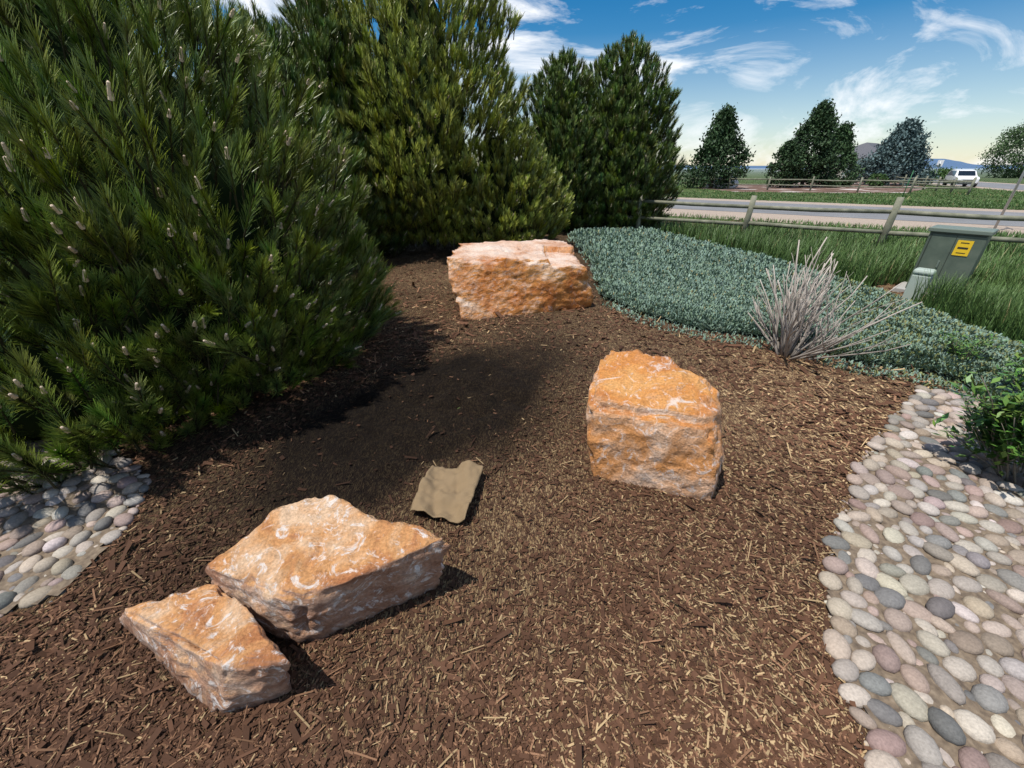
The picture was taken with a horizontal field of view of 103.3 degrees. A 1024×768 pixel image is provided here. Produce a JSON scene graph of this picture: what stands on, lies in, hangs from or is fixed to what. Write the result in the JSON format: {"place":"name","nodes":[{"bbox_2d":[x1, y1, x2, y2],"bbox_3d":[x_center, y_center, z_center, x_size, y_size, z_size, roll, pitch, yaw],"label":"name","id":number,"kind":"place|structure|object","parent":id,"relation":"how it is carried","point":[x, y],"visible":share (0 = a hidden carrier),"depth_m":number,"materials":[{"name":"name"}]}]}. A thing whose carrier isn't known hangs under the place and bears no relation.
{"place":"outdoors","nodes":[
{"label":"outdoors","id":0,"kind":"place"},
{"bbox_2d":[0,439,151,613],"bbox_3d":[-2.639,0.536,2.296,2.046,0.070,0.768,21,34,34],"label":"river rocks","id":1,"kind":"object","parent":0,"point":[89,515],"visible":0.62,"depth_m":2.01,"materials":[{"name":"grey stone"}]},
{"bbox_2d":[0,220,967,767],"bbox_3d":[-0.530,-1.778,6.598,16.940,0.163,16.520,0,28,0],"label":"mulch bed","id":2,"kind":"object","parent":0,"point":[384,410],"depth_m":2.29,"materials":[{"name":"brown wood"}]},
{"bbox_2d":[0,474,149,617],"bbox_3d":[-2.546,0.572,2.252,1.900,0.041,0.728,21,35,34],"label":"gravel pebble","id":3,"kind":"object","parent":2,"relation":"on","point":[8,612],"visible":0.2,"depth_m":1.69,"materials":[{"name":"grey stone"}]},
{"bbox_2d":[0,0,406,499],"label":"pine tree","id":4,"kind":"object","parent":2,"relation":"on","point":[151,273],"visible":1,"depth_m":2.27,"materials":[{"name":"green plant"}]},
{"bbox_2d":[119,584,292,712],"bbox_3d":[-1.090,0.896,1.445,0.878,0.313,0.262,15,32,26],"label":"block boulder","id":5,"kind":"object","parent":2,"relation":"on","point":[213,647],"visible":0.94,"depth_m":1.33,"materials":[{"name":"orange stone"}]},
{"bbox_2d":[189,0,425,265],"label":"pine tree","id":6,"kind":"object","parent":2,"relation":"on","point":[315,50],"visible":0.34,"depth_m":6.45,"materials":[{"name":"green plant"}]},
{"bbox_2d":[205,495,450,643],"bbox_3d":[-0.693,0.772,1.583,0.816,0.409,0.434,11,30,19],"label":"slab boulder","id":7,"kind":"object","parent":2,"relation":"on","point":[312,569],"visible":0.88,"depth_m":1.50,"materials":[{"name":"orange stone"}]},
{"bbox_2d":[309,0,574,250],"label":"pine tree","id":8,"kind":"object","parent":2,"relation":"on","point":[465,195],"visible":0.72,"depth_m":7.17,"materials":[{"name":"green plant"}]},
{"bbox_2d":[410,460,482,523],"bbox_3d":[-0.342,0.543,2.131,0.307,0.110,0.372,5,28,10],"label":"burlap cloth","id":9,"kind":"object","parent":2,"relation":"on","point":[447,494],"visible":1,"depth_m":2.12,"materials":[{"name":"beige fabric"}]},
{"bbox_2d":[447,239,593,319],"bbox_3d":[0.075,-1.403,5.352,1.984,0.819,1.503,-9,29,-16],"label":"boulder","id":10,"kind":"object","parent":2,"relation":"on","point":[490,279],"visible":0.88,"depth_m":4.78,"materials":[{"name":"stone"}]},
{"bbox_2d":[586,349,724,502],"bbox_3d":[0.828,0.235,2.352,0.773,0.695,0.626,13,30,22],"label":"boulder","id":11,"kind":"object","parent":2,"relation":"on","point":[654,421],"visible":0.96,"depth_m":2.15,"materials":[{"name":"stone"}]},
{"bbox_2d":[568,226,1023,401],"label":"juniper ground cover","id":12,"kind":"object","parent":2,"relation":"on","point":[682,280],"visible":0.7,"depth_m":4.79,"materials":[{"name":"green plant"}]},
{"bbox_2d":[748,237,921,360],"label":"dead shrub twigs","id":13,"kind":"object","parent":2,"relation":"on","point":[795,313],"visible":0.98,"depth_m":3.62,"materials":[{"name":"grey plant"}]},
{"bbox_2d":[824,408,907,733],"bbox_3d":[2.415,0.693,2.020,3.413,0.046,1.322,-18,33,-30],"label":"gravel pebble","id":14,"kind":"object","parent":2,"relation":"on","point":[863,457],"visible":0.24,"depth_m":2.11,"materials":[{"name":"grey stone"}]},
{"bbox_2d":[938,326,1006,359],"bbox_3d":[3.896,-0.284,3.514,0.370,0.405,0.388,0,28,0],"label":"plant","id":15,"kind":"object","parent":2,"relation":"on","point":[956,348],"visible":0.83,"depth_m":3.46,"materials":[{"name":"green plant"}]},
{"bbox_2d":[125,0,1023,165],"label":"sky","id":16,"kind":"structure","parent":0,"point":[957,66],"materials":[{"name":"blue"}]},
{"bbox_2d":[457,169,1023,408],"bbox_3d":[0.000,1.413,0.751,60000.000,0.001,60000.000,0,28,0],"label":"ground","id":17,"kind":"structure","parent":0,"point":[756,174],"depth_m":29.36,"materials":[{"name":"green plant"}]},
{"bbox_2d":[515,29,687,232],"bbox_3d":[2.401,-6.922,11.435,5.542,4.787,4.366,0,28,0],"label":"pine tree","id":18,"kind":"object","parent":17,"relation":"on","point":[607,145],"visible":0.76,"depth_m":10.25,"materials":[{"name":"green plant"}]},
{"bbox_2d":[626,195,1023,247],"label":"fence","id":19,"kind":"object","parent":17,"relation":"on","point":[894,212],"visible":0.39,"depth_m":8.72,"materials":[{"name":"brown wood"}]},
{"bbox_2d":[676,176,976,193],"bbox_3d":[15.317,-18.719,37.623,39.139,1.236,0.212,19,34,32],"label":"fence","id":20,"kind":"object","parent":17,"relation":"on","point":[861,180],"visible":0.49,"depth_m":30.41,"materials":[{"name":"brown wood"}]},
{"bbox_2d":[836,142,901,179],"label":"hill","id":21,"kind":"structure","parent":17,"relation":"on","point":[865,148],"depth_m":60.68,"materials":[{"name":"beige"}]},
{"bbox_2d":[852,174,975,194],"bbox_3d":[41.232,-22.612,44.929,0.218,1.250,45.136,14,31,24],"label":"fence","id":22,"kind":"object","parent":17,"relation":"on","point":[956,179],"visible":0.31,"depth_m":32.32,"materials":[{"name":"brown wood"}]},
{"bbox_2d":[902,267,936,300],"bbox_3d":[5.362,-1.282,5.362,0.205,0.470,0.205,-20,34,-33],"label":"telecom pedestal","id":23,"kind":"object","parent":17,"relation":"on","point":[909,292],"visible":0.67,"depth_m":5.28,"materials":[{"name":"grey"}]},
{"bbox_2d":[931,160,943,183],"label":"road sign","id":24,"kind":"object","parent":17,"relation":"on","point":[941,162],"visible":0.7,"depth_m":43.28,"materials":[{"name":"silver metal"}]},
{"bbox_2d":[929,166,960,178],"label":"bush","id":25,"kind":"object","parent":17,"relation":"on","point":[942,172],"visible":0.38,"depth_m":71.02,"materials":[{"name":"green plant"}]},
{"bbox_2d":[892,225,998,295],"bbox_3d":[6.029,-1.676,5.623,0.640,0.920,0.780,-20,34,-33],"label":"utility cabinet","id":26,"kind":"object","parent":17,"relation":"on","point":[949,250],"visible":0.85,"depth_m":5.42,"materials":[{"name":"metal"}]},
{"bbox_2d":[942,169,979,186],"bbox_3d":[44.406,-20.328,39.994,1.742,1.514,4.220,16,32,27],"label":"van","id":27,"kind":"object","parent":17,"relation":"on","point":[965,174],"visible":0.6,"depth_m":39.29,"materials":[{"name":"white paint"}]},
{"bbox_2d":[975,124,1023,177],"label":"tree","id":28,"kind":"object","parent":17,"relation":"on","point":[1004,147],"visible":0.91,"depth_m":75.01,"materials":[{"name":"green plant"}]},
{"bbox_2d":[994,170,1023,228],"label":"pole","id":29,"kind":"object","parent":17,"relation":"on","point":[1010,197],"depth_m":11.23,"materials":[{"name":"silver metal"}]},
{"bbox_2d":[696,182,925,192],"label":"bed ground","id":30,"kind":"structure","parent":0,"point":[763,188],"depth_m":34.73,"materials":[{"name":"brown soil"}]},
{"bbox_2d":[678,102,755,188],"bbox_3d":[18.200,-20.654,35.746,6.529,7.020,6.115,0,28,0],"label":"tree","id":31,"kind":"object","parent":30,"relation":"on","point":[721,142],"visible":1,"depth_m":34.79,"materials":[{"name":"green plant"}]},
{"bbox_2d":[706,176,738,187],"bbox_3d":[19.699,-18.841,37.956,2.761,1.162,1.799,0,28,0],"label":"parked car","id":32,"kind":"object","parent":30,"relation":"on","point":[736,182],"visible":0.27,"depth_m":37.37,"materials":[{"name":"grey metal"}]},
{"bbox_2d":[762,137,807,187],"bbox_3d":[25.533,-20.314,37.370,3.904,4.183,3.790,0,28,0],"label":"tree","id":33,"kind":"object","parent":30,"relation":"on","point":[790,152],"visible":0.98,"depth_m":36.66,"materials":[{"name":"green plant"}]},
{"bbox_2d":[766,98,845,187],"bbox_3d":[28.001,-22.101,37.837,6.024,7.688,6.266,0,28,0],"label":"tree","id":34,"kind":"object","parent":30,"relation":"on","point":[821,124],"visible":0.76,"depth_m":36.60,"materials":[{"name":"green plant"}]},
{"bbox_2d":[827,178,842,187],"bbox_3d":[30.162,-18.807,38.017,1.300,1.123,1.346,0,28,0],"label":"shrub","id":35,"kind":"object","parent":30,"relation":"on","point":[839,183],"visible":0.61,"depth_m":37.77,"materials":[{"name":"green plant"}]},
{"bbox_2d":[805,121,865,186],"bbox_3d":[31.197,-22.034,39.148,5.208,5.853,5.277,0,28,0],"label":"tree","id":36,"kind":"object","parent":30,"relation":"on","point":[845,143],"visible":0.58,"depth_m":38.01,"materials":[{"name":"green plant"}]},
{"bbox_2d":[842,178,854,185],"bbox_3d":[32.319,-19.347,39.052,1.222,1.088,1.367,-10,30,-18],"label":"shrub","id":37,"kind":"object","parent":30,"relation":"on","point":[848,183],"visible":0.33,"depth_m":38.82,"materials":[{"name":"green plant"}]},
{"bbox_2d":[865,173,889,185],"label":"shrub","id":38,"kind":"object","parent":30,"relation":"on","point":[877,176],"visible":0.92,"depth_m":41.04,"materials":[{"name":"green plant"}]},
{"bbox_2d":[842,116,943,185],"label":"tree","id":39,"kind":"object","parent":30,"relation":"on","point":[903,146],"visible":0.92,"depth_m":41.71,"materials":[{"name":"green plant"}]},
{"bbox_2d":[654,197,1023,236],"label":"road","id":40,"kind":"structure","parent":0,"point":[846,220],"depth_m":15.24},
{"bbox_2d":[657,198,1023,226],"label":"road","id":41,"kind":"structure","parent":0,"point":[925,218],"depth_m":16.56,"materials":[{"name":"grey asphalt"}]},
{"bbox_2d":[663,159,1019,168],"bbox_3d":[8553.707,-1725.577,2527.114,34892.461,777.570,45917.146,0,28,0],"label":"mountain range","id":42,"kind":"structure","parent":0,"point":[947,163],"depth_m":16555.79,"materials":[{"name":"blue"}]},
{"bbox_2d":[761,169,1023,191],"bbox_3d":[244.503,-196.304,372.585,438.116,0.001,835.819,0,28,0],"label":"road","id":43,"kind":"structure","parent":0,"point":[984,187],"depth_m":40.56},
{"bbox_2d":[762,169,1023,189],"bbox_3d":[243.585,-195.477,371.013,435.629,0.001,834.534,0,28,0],"label":"road","id":44,"kind":"structure","parent":0,"point":[998,185],"depth_m":42.73,"materials":[{"name":"grey asphalt"}]},
{"bbox_2d":[818,385,1023,767],"bbox_3d":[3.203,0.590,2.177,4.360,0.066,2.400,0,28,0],"label":"pebble dirt ground","id":45,"kind":"structure","parent":0,"point":[937,695],"depth_m":1.59,"materials":[{"name":"grey stone"}]},
{"bbox_2d":[931,360,1023,486],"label":"green shrub","id":46,"kind":"object","parent":45,"relation":"on","point":[998,421],"visible":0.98,"depth_m":2.20,"materials":[{"name":"green plant"}]},
{"bbox_2d":[1004,339,1023,383],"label":"green shrub","id":47,"kind":"object","parent":45,"relation":"on","point":[1018,355],"visible":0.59,"depth_m":2.98,"materials":[{"name":"green plant"}]}
]}

